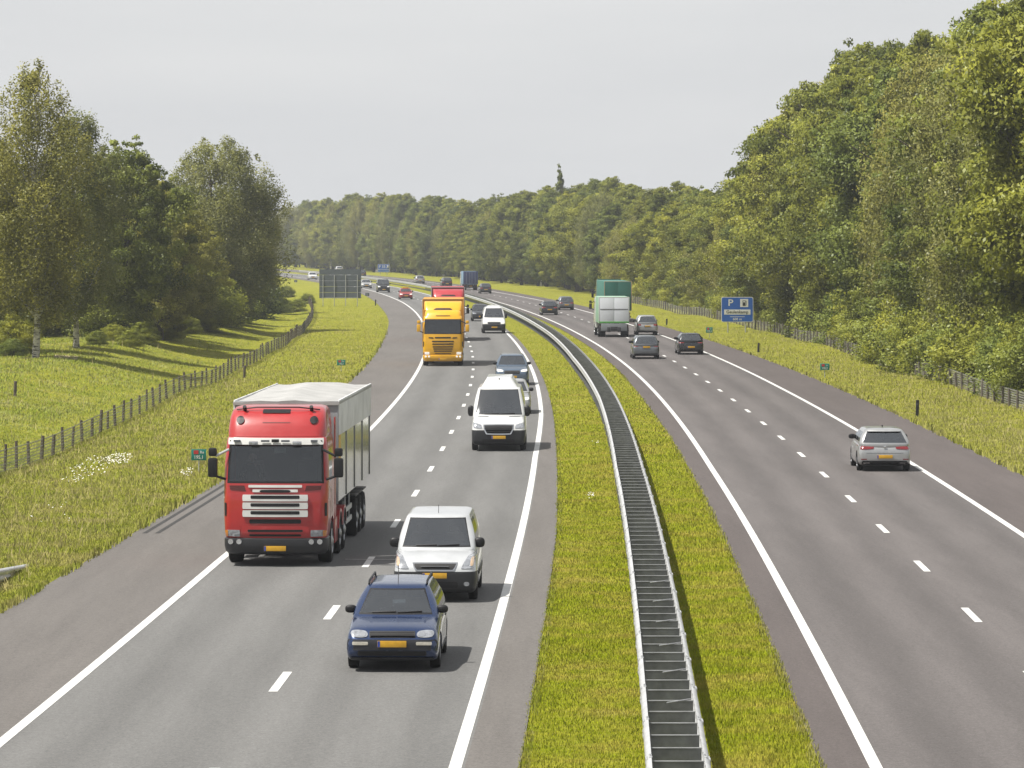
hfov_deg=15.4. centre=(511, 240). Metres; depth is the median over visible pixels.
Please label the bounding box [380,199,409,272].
broadleaf tree
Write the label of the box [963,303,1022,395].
bush
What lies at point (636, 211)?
broadleaf tree
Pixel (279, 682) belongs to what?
lane dashes
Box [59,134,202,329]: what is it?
broadleaf tree
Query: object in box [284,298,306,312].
bush
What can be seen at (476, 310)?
estate car
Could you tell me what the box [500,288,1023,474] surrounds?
verge grass
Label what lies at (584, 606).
median grass
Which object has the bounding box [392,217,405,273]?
broadleaf tree
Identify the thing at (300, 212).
broadleaf tree
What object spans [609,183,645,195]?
broadleaf tree
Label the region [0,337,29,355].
bush
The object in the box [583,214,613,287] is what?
broadleaf tree
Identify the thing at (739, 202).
broadleaf tree
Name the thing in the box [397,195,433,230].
broadleaf tree
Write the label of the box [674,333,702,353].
hatchback car
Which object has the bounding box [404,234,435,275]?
broadleaf tree
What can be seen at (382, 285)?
minibus
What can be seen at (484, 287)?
hatchback car
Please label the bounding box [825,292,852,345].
bush
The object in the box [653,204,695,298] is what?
broadleaf tree
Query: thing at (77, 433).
wire fence
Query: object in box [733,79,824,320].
broadleaf tree
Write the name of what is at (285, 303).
bush
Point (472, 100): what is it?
sky
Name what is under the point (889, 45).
broadleaf tree
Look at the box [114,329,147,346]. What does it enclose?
bush
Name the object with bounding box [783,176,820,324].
broadleaf tree
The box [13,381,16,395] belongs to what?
wooden stake
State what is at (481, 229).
broadleaf tree
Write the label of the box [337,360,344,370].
hectometre sign
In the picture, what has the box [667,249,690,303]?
broadleaf tree
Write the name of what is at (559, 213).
broadleaf tree
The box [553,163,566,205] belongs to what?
poplar tree
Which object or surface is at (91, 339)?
bush
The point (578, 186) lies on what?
broadleaf tree
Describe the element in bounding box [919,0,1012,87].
broadleaf tree
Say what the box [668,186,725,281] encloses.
broadleaf tree
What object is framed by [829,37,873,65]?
broadleaf tree
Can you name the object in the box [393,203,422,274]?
broadleaf tree
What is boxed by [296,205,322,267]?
broadleaf tree
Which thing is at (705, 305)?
bush
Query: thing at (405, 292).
hatchback car
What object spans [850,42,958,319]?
broadleaf tree
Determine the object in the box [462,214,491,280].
broadleaf tree
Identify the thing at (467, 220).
broadleaf tree
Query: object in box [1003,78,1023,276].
broadleaf tree
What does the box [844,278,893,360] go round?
bush
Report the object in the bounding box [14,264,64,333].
thicket
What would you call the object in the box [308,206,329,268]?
broadleaf tree
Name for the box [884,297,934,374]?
bush
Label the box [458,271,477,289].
box lorry
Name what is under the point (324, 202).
broadleaf tree
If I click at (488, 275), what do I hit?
broadleaf tree
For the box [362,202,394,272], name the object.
broadleaf tree
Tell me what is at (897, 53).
broadleaf tree
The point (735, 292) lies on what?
bush
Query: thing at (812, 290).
broadleaf tree
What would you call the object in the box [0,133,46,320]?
birch tree
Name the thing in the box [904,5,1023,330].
broadleaf tree
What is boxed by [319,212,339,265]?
broadleaf tree
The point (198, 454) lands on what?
hectometre sign
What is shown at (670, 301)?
bush
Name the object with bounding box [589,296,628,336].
box lorry
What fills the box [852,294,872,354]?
bush
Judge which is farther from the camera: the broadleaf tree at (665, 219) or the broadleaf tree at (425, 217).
the broadleaf tree at (425, 217)
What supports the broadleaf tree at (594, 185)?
on the ground at (300, 286)
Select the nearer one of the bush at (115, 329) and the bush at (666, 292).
the bush at (115, 329)
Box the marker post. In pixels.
[915,400,918,416]
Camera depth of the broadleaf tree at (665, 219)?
447.91 m
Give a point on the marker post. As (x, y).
(917, 408)
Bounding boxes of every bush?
[0,314,43,352]
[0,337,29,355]
[8,291,55,335]
[49,276,166,336]
[83,330,109,344]
[100,322,126,340]
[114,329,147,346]
[125,320,162,342]
[147,322,185,338]
[175,315,204,334]
[194,265,250,328]
[196,311,220,330]
[234,315,255,323]
[239,293,266,321]
[266,294,292,312]
[281,285,296,296]
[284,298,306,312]
[299,292,316,303]
[594,262,620,292]
[632,272,651,302]
[640,277,663,303]
[649,276,669,305]
[657,282,674,307]
[666,293,681,308]
[668,297,683,308]
[679,289,693,308]
[685,294,704,314]
[693,293,705,314]
[702,293,709,312]
[703,288,716,315]
[706,284,731,318]
[731,285,746,322]
[753,311,761,322]
[757,299,787,331]
[781,287,810,336]
[783,296,808,337]
[790,299,818,340]
[805,285,849,343]
[811,308,829,338]
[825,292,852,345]
[832,299,854,349]
[834,298,859,350]
[842,319,864,352]
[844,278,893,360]
[852,293,896,361]
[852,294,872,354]
[852,300,927,372]
[873,315,905,363]
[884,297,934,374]
[896,313,940,375]
[897,295,970,380]
[923,278,993,384]
[948,307,997,383]
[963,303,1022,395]
[965,316,1003,387]
[967,321,1006,386]
[981,316,1023,402]
[993,309,1023,395]
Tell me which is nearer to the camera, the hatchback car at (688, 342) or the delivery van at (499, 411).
the delivery van at (499, 411)
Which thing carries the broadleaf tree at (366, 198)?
on the ground at (300, 286)
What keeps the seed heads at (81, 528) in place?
on the ground at (300, 286)
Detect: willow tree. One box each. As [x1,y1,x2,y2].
[158,134,301,313]
[241,182,281,292]
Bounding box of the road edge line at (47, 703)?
[0,275,422,746]
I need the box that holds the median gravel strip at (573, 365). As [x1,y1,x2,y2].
[300,273,640,695]
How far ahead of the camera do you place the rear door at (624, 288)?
359.86 m
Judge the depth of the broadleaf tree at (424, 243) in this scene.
819.29 m
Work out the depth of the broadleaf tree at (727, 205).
342.46 m
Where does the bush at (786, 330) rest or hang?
on the ground at (300, 286)
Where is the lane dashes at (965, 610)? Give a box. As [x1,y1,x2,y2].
[287,270,1023,671]
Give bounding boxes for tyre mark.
[143,484,223,532]
[156,491,223,532]
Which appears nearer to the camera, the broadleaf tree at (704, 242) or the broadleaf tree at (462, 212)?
the broadleaf tree at (704, 242)
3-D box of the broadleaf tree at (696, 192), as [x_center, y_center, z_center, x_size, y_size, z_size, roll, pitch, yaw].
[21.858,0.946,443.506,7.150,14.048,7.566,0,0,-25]
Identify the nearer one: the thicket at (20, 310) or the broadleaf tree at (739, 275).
the thicket at (20, 310)
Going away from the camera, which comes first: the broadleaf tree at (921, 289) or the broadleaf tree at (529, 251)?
the broadleaf tree at (921, 289)
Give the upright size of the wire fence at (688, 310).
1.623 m
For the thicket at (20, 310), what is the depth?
259.22 m
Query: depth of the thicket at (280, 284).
409.30 m
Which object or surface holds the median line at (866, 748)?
on the carriageway at (926, 671)
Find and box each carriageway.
[0,273,543,767]
[276,269,1023,767]
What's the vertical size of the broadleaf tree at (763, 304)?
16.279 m
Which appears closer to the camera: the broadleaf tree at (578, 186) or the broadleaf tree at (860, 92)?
the broadleaf tree at (860, 92)
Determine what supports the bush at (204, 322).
on the ground at (300, 286)
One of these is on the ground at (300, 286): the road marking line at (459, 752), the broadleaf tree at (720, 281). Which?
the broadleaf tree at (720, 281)
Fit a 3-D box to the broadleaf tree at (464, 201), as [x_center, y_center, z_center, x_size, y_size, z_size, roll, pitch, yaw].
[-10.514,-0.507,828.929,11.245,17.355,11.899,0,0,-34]
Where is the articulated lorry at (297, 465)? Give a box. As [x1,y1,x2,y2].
[208,382,371,561]
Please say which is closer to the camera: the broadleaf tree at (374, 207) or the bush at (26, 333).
the bush at (26, 333)
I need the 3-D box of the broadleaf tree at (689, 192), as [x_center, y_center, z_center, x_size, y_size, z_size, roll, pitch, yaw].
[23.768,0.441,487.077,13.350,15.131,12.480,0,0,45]
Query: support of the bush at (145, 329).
on the ground at (300, 286)
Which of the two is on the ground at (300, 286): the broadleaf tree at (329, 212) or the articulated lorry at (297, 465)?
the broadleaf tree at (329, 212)
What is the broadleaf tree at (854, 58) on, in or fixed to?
on the ground at (300, 286)
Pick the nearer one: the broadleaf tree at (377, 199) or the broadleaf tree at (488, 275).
the broadleaf tree at (488, 275)
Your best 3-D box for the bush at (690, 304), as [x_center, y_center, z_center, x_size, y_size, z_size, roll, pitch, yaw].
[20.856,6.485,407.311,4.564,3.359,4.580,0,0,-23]
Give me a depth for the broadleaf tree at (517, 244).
655.80 m
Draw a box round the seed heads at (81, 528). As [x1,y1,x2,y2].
[0,313,379,587]
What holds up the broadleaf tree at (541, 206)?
on the ground at (300, 286)
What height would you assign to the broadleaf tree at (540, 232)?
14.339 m
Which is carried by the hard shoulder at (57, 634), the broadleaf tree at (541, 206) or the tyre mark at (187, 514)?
the tyre mark at (187, 514)
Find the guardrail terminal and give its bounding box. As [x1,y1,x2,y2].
[0,564,28,581]
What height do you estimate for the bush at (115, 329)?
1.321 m
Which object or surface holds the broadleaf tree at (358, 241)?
on the ground at (300, 286)
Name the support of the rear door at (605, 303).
in the box lorry at (611, 313)
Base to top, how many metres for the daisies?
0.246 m
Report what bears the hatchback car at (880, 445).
on the carriageway at (926, 671)
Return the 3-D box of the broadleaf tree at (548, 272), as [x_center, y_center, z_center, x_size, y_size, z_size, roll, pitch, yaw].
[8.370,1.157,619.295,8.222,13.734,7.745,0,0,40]
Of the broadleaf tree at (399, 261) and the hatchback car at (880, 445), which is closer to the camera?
the hatchback car at (880, 445)
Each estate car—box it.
[345,565,447,666]
[470,304,486,320]
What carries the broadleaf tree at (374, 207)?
on the ground at (300, 286)
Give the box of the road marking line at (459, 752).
[300,274,542,767]
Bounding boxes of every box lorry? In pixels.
[417,297,468,364]
[431,286,468,334]
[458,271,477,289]
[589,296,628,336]
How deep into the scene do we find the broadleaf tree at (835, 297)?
273.64 m
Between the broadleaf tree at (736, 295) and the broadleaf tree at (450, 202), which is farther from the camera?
the broadleaf tree at (450, 202)
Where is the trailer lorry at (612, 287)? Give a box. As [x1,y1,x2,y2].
[591,279,631,321]
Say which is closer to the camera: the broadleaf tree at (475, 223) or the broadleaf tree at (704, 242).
the broadleaf tree at (704, 242)
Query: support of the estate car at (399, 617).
on the carriageway at (190, 677)
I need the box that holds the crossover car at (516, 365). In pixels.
[493,353,530,384]
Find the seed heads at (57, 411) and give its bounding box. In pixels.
[0,310,300,463]
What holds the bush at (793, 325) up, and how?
on the ground at (300, 286)
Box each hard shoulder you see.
[0,275,422,736]
[283,269,1023,532]
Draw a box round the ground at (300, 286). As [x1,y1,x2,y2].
[0,260,1023,767]
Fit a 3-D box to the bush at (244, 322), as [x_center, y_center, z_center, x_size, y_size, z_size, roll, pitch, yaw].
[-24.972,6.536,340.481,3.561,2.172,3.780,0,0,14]
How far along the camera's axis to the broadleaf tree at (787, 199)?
298.74 m
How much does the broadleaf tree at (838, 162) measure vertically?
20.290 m
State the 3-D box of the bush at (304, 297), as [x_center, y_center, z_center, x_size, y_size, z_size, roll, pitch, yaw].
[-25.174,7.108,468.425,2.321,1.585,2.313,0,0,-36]
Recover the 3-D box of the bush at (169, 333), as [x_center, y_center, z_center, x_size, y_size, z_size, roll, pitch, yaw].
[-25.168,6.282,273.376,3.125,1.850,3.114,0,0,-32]
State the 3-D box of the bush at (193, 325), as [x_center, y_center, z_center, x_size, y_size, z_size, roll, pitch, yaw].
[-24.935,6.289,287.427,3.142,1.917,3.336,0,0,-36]
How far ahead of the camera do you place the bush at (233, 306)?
304.75 m
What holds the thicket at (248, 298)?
on the ground at (300, 286)
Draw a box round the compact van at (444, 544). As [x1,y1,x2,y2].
[390,505,484,598]
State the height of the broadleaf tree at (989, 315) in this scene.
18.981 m
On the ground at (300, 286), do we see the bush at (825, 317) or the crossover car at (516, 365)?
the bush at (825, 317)
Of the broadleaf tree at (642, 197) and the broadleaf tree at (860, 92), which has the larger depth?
the broadleaf tree at (642, 197)
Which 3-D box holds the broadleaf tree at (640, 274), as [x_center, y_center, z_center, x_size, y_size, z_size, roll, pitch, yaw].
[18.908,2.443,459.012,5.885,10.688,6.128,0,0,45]
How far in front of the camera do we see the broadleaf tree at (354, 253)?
964.94 m
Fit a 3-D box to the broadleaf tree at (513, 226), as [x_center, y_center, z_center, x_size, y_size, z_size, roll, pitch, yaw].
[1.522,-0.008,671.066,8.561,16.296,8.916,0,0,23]
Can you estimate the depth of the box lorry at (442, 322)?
234.42 m
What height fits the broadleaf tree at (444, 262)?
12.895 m
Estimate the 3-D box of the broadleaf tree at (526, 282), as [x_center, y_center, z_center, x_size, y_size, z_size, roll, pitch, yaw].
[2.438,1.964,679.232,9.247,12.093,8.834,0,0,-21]
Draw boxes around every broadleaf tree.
[1,165,61,257]
[46,164,168,265]
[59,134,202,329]
[113,178,215,239]
[116,184,224,339]
[165,213,233,318]
[215,187,245,256]
[273,208,293,266]
[276,206,305,266]
[279,222,305,266]
[294,199,309,266]
[295,213,307,267]
[295,221,321,268]
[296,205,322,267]
[302,200,317,267]
[304,222,325,268]
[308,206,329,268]
[313,197,332,266]
[317,230,333,268]
[319,201,348,266]
[319,202,334,268]
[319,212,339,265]
[330,217,356,268]
[331,201,359,268]
[332,222,347,268]
[338,202,368,269]
[339,192,362,210]
[342,198,367,268]
[353,196,364,201]
[354,227,373,271]
[355,216,375,271]
[359,201,380,272]
[360,194,371,204]
[362,192,386,229]
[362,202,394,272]
[366,194,398,271]
[369,219,392,270]
[374,202,394,272]
[375,200,395,263]
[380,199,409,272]
[391,198,417,272]
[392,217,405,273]
[393,193,414,272]
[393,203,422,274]
[393,220,414,273]
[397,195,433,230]
[404,205,438,275]
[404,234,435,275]
[407,202,443,275]
[413,195,442,274]
[414,218,441,276]
[428,219,448,276]
[429,204,454,275]
[434,202,478,273]
[435,229,452,276]
[436,198,458,219]
[436,218,455,276]
[439,202,463,276]
[444,199,471,218]
[447,216,473,274]
[447,223,473,272]
[460,236,480,279]
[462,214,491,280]
[464,213,484,279]
[465,235,485,279]
[469,193,504,223]
[469,218,494,280]
[471,197,486,212]
[474,195,524,283]
[474,208,492,280]
[478,229,509,282]
[485,194,515,279]
[494,195,533,284]
[497,224,527,283]
[502,190,535,222]
[507,216,543,285]
[520,185,558,284]
[520,233,548,285]
[522,193,556,286]
[523,219,541,285]
[525,188,553,203]
[528,209,567,288]
[529,234,563,286]
[535,191,574,288]
[538,195,584,291]
[542,237,564,287]
[544,191,596,289]
[549,196,600,292]
[553,187,584,286]
[566,237,591,291]
[567,231,589,287]
[572,183,585,194]
[572,191,617,288]
[576,186,589,194]
[579,178,600,190]
[579,202,628,290]
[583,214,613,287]
[586,179,616,193]
[593,176,626,197]
[596,216,638,278]
[599,219,628,272]
[607,211,669,289]
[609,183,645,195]
[610,184,642,204]
[611,186,643,211]
[611,226,656,278]
[621,186,670,228]
[626,188,682,272]
[627,194,649,221]
[635,215,677,287]
[638,225,660,279]
[640,201,681,294]
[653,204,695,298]
[661,190,685,211]
[664,181,691,203]
[665,207,711,295]
[667,185,712,204]
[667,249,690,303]
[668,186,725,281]
[674,240,700,301]
[677,192,726,292]
[682,208,722,307]
[683,189,708,216]
[691,153,750,220]
[695,177,764,302]
[698,195,737,296]
[706,171,742,266]
[709,184,742,296]
[715,193,756,314]
[715,237,735,295]
[718,208,761,314]
[723,174,746,296]
[723,209,769,299]
[724,88,803,292]
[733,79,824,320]
[734,79,835,286]
[743,136,804,321]
[744,269,771,316]
[754,88,818,307]
[761,56,867,284]
[761,69,879,326]
[764,66,870,292]
[767,42,884,129]
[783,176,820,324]
[792,74,878,323]
[801,64,925,312]
[802,99,847,310]
[813,53,924,313]
[821,183,857,304]
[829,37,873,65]
[842,147,883,321]
[842,168,873,295]
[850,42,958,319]
[855,42,971,325]
[856,46,900,77]
[866,38,906,74]
[866,82,937,304]
[870,151,934,314]
[871,0,1022,279]
[892,25,993,335]
[894,43,913,62]
[901,29,950,63]
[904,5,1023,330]
[904,110,954,316]
[917,3,991,110]
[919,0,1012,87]
[921,55,1017,347]
[923,9,992,69]
[929,0,1023,327]
[935,66,1023,338]
[980,37,1023,276]
[985,0,1023,26]
[987,0,1015,22]
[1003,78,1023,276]
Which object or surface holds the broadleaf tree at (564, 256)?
on the ground at (300, 286)
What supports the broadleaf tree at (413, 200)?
on the ground at (300, 286)
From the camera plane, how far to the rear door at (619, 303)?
304.59 m
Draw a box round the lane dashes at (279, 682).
[268,291,473,691]
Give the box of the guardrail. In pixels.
[299,270,710,767]
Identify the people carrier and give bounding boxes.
[633,315,657,334]
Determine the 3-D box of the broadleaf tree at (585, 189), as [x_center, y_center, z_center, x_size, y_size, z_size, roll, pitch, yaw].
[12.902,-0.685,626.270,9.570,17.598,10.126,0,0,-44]
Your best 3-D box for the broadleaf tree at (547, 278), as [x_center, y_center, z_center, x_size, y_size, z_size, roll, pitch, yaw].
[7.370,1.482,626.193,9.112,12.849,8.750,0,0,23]
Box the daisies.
[30,453,192,521]
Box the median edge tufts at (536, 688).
[518,352,562,767]
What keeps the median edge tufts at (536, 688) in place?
on the ground at (300, 286)
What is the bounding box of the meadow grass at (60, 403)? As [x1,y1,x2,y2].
[0,292,310,472]
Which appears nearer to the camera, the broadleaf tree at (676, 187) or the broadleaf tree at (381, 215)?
the broadleaf tree at (676, 187)
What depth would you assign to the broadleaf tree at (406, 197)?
921.90 m
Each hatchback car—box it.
[307,272,317,279]
[361,279,371,287]
[398,287,412,298]
[413,275,424,283]
[478,283,491,292]
[515,378,533,412]
[539,301,557,314]
[556,296,573,309]
[629,335,658,358]
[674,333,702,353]
[849,425,909,469]
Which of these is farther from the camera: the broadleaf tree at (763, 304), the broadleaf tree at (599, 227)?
the broadleaf tree at (599, 227)
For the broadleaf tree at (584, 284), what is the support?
on the ground at (300, 286)
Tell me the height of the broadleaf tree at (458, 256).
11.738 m
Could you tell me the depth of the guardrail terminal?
87.47 m
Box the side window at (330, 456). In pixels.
[328,448,331,480]
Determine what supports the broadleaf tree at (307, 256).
on the ground at (300, 286)
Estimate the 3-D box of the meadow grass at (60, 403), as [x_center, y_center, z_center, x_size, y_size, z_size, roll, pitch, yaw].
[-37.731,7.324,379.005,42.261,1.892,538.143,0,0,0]
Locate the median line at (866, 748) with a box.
[302,272,882,767]
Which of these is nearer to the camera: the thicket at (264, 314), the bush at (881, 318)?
the bush at (881, 318)
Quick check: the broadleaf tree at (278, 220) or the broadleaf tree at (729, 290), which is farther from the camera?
the broadleaf tree at (278, 220)
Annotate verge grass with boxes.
[0,292,388,609]
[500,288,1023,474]
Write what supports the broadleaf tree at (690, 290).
on the ground at (300, 286)
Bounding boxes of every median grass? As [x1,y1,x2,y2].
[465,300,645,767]
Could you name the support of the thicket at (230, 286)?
on the ground at (300, 286)
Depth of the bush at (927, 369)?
209.22 m
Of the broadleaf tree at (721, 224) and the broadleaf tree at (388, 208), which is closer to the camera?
the broadleaf tree at (721, 224)
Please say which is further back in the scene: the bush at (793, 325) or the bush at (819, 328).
the bush at (793, 325)
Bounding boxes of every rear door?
[464,272,470,283]
[471,272,477,283]
[600,298,613,321]
[605,282,617,295]
[614,298,627,321]
[618,282,630,309]
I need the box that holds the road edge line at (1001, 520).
[385,277,1023,537]
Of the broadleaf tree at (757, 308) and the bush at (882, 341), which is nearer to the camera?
the bush at (882, 341)
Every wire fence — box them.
[0,296,313,471]
[632,296,1023,409]
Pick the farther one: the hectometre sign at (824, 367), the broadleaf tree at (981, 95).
the hectometre sign at (824, 367)
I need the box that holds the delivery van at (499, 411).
[468,374,529,449]
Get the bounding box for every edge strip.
[287,271,868,767]
[290,273,557,767]
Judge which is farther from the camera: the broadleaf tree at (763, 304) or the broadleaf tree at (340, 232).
the broadleaf tree at (340, 232)
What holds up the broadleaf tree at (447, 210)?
on the ground at (300, 286)
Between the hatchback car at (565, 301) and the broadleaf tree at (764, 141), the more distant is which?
the hatchback car at (565, 301)
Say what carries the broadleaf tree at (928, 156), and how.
on the ground at (300, 286)
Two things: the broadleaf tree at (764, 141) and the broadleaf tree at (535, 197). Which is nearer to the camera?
the broadleaf tree at (764, 141)
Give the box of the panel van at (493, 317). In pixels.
[480,305,506,332]
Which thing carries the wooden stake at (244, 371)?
on the ground at (300, 286)
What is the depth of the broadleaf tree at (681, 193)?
502.47 m
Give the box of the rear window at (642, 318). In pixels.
[639,316,655,321]
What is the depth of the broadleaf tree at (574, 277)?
572.53 m
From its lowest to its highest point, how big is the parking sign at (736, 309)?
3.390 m
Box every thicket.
[0,264,50,336]
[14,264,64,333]
[48,288,91,333]
[202,261,244,314]
[214,254,251,316]
[220,255,260,320]
[227,253,289,319]
[266,269,290,307]
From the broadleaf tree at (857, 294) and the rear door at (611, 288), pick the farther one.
the rear door at (611, 288)
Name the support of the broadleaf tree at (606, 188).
on the ground at (300, 286)
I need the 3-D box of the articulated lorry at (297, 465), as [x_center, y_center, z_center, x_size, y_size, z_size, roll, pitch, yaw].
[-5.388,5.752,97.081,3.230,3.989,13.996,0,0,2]
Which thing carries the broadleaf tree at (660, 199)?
on the ground at (300, 286)
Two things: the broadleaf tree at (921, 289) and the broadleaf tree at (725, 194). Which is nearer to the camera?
the broadleaf tree at (921, 289)
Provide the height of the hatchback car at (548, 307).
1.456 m
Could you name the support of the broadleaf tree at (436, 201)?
on the ground at (300, 286)
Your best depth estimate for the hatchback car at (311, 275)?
754.28 m
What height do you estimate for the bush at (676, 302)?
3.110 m
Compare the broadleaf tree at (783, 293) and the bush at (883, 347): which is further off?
the broadleaf tree at (783, 293)
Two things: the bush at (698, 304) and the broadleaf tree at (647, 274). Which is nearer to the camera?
the bush at (698, 304)
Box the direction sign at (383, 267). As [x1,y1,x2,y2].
[378,264,388,271]
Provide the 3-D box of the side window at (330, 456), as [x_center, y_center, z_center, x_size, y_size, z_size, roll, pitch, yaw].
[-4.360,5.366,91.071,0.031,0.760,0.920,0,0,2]
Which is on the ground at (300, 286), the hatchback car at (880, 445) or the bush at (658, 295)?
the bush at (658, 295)
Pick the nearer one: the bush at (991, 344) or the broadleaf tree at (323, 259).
the bush at (991, 344)
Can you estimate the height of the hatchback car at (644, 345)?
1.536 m
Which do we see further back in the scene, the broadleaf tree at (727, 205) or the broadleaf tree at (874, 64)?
the broadleaf tree at (727, 205)
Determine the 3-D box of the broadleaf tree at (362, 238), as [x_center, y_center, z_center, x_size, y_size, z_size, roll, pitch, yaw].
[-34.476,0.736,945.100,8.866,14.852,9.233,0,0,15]
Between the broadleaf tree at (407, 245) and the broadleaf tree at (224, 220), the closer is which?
the broadleaf tree at (224, 220)
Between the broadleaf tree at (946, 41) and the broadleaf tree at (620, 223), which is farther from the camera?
the broadleaf tree at (620, 223)
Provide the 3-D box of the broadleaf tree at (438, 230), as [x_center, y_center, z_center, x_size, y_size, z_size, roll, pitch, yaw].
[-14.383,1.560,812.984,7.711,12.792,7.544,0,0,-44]
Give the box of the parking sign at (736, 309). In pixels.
[721,297,752,332]
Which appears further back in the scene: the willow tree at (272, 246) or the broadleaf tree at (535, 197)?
the broadleaf tree at (535, 197)
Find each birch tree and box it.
[0,56,110,357]
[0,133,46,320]
[23,106,142,347]
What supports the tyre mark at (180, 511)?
on the hard shoulder at (57, 634)
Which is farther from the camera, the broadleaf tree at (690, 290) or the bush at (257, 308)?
the broadleaf tree at (690, 290)
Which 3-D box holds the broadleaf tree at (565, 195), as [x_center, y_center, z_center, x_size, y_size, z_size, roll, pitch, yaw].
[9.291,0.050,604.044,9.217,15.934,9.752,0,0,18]
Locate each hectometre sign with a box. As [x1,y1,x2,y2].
[191,449,205,470]
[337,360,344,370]
[706,327,712,337]
[820,364,828,377]
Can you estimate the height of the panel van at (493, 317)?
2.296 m
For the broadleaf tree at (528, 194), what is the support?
on the ground at (300, 286)
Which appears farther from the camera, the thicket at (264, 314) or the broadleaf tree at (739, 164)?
the broadleaf tree at (739, 164)
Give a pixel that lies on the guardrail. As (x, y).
(673, 734)
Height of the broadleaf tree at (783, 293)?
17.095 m
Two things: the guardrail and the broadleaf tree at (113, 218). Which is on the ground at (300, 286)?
the broadleaf tree at (113, 218)
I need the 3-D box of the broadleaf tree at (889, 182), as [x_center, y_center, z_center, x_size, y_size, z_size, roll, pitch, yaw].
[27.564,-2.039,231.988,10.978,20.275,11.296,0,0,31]
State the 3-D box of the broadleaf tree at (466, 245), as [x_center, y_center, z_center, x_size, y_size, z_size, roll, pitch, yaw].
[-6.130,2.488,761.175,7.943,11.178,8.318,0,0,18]
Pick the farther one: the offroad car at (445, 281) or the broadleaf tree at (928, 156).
the offroad car at (445, 281)
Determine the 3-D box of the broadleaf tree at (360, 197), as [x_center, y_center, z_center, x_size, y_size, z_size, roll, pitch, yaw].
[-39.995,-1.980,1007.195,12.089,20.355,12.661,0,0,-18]
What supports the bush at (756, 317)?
on the ground at (300, 286)
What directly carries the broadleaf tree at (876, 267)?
on the ground at (300, 286)
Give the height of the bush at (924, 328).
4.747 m
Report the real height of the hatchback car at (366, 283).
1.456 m
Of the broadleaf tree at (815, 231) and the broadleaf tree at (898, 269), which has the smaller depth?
the broadleaf tree at (898, 269)
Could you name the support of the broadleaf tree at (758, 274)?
on the ground at (300, 286)
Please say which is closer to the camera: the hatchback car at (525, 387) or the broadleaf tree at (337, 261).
the hatchback car at (525, 387)
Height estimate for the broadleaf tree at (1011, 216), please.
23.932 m
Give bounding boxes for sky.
[0,0,1012,227]
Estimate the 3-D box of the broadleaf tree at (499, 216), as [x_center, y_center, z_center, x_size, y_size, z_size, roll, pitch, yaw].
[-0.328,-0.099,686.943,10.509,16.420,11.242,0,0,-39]
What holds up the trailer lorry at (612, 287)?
on the carriageway at (926, 671)
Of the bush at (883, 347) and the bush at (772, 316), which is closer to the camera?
the bush at (883, 347)
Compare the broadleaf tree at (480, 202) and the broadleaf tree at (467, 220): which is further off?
the broadleaf tree at (480, 202)
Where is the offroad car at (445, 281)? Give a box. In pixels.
[440,277,451,285]
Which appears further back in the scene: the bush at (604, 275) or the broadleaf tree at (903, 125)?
the bush at (604, 275)
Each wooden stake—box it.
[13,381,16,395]
[243,366,245,377]
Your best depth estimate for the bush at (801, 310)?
296.15 m
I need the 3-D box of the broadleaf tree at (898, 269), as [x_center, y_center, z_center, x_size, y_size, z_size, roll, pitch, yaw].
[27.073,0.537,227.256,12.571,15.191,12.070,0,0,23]
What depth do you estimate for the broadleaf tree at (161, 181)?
323.14 m
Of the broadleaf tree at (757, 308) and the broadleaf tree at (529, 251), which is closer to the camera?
the broadleaf tree at (757, 308)
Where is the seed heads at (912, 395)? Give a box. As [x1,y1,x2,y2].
[631,308,1023,462]
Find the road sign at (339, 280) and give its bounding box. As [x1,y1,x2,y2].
[319,269,360,305]
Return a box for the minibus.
[376,279,390,291]

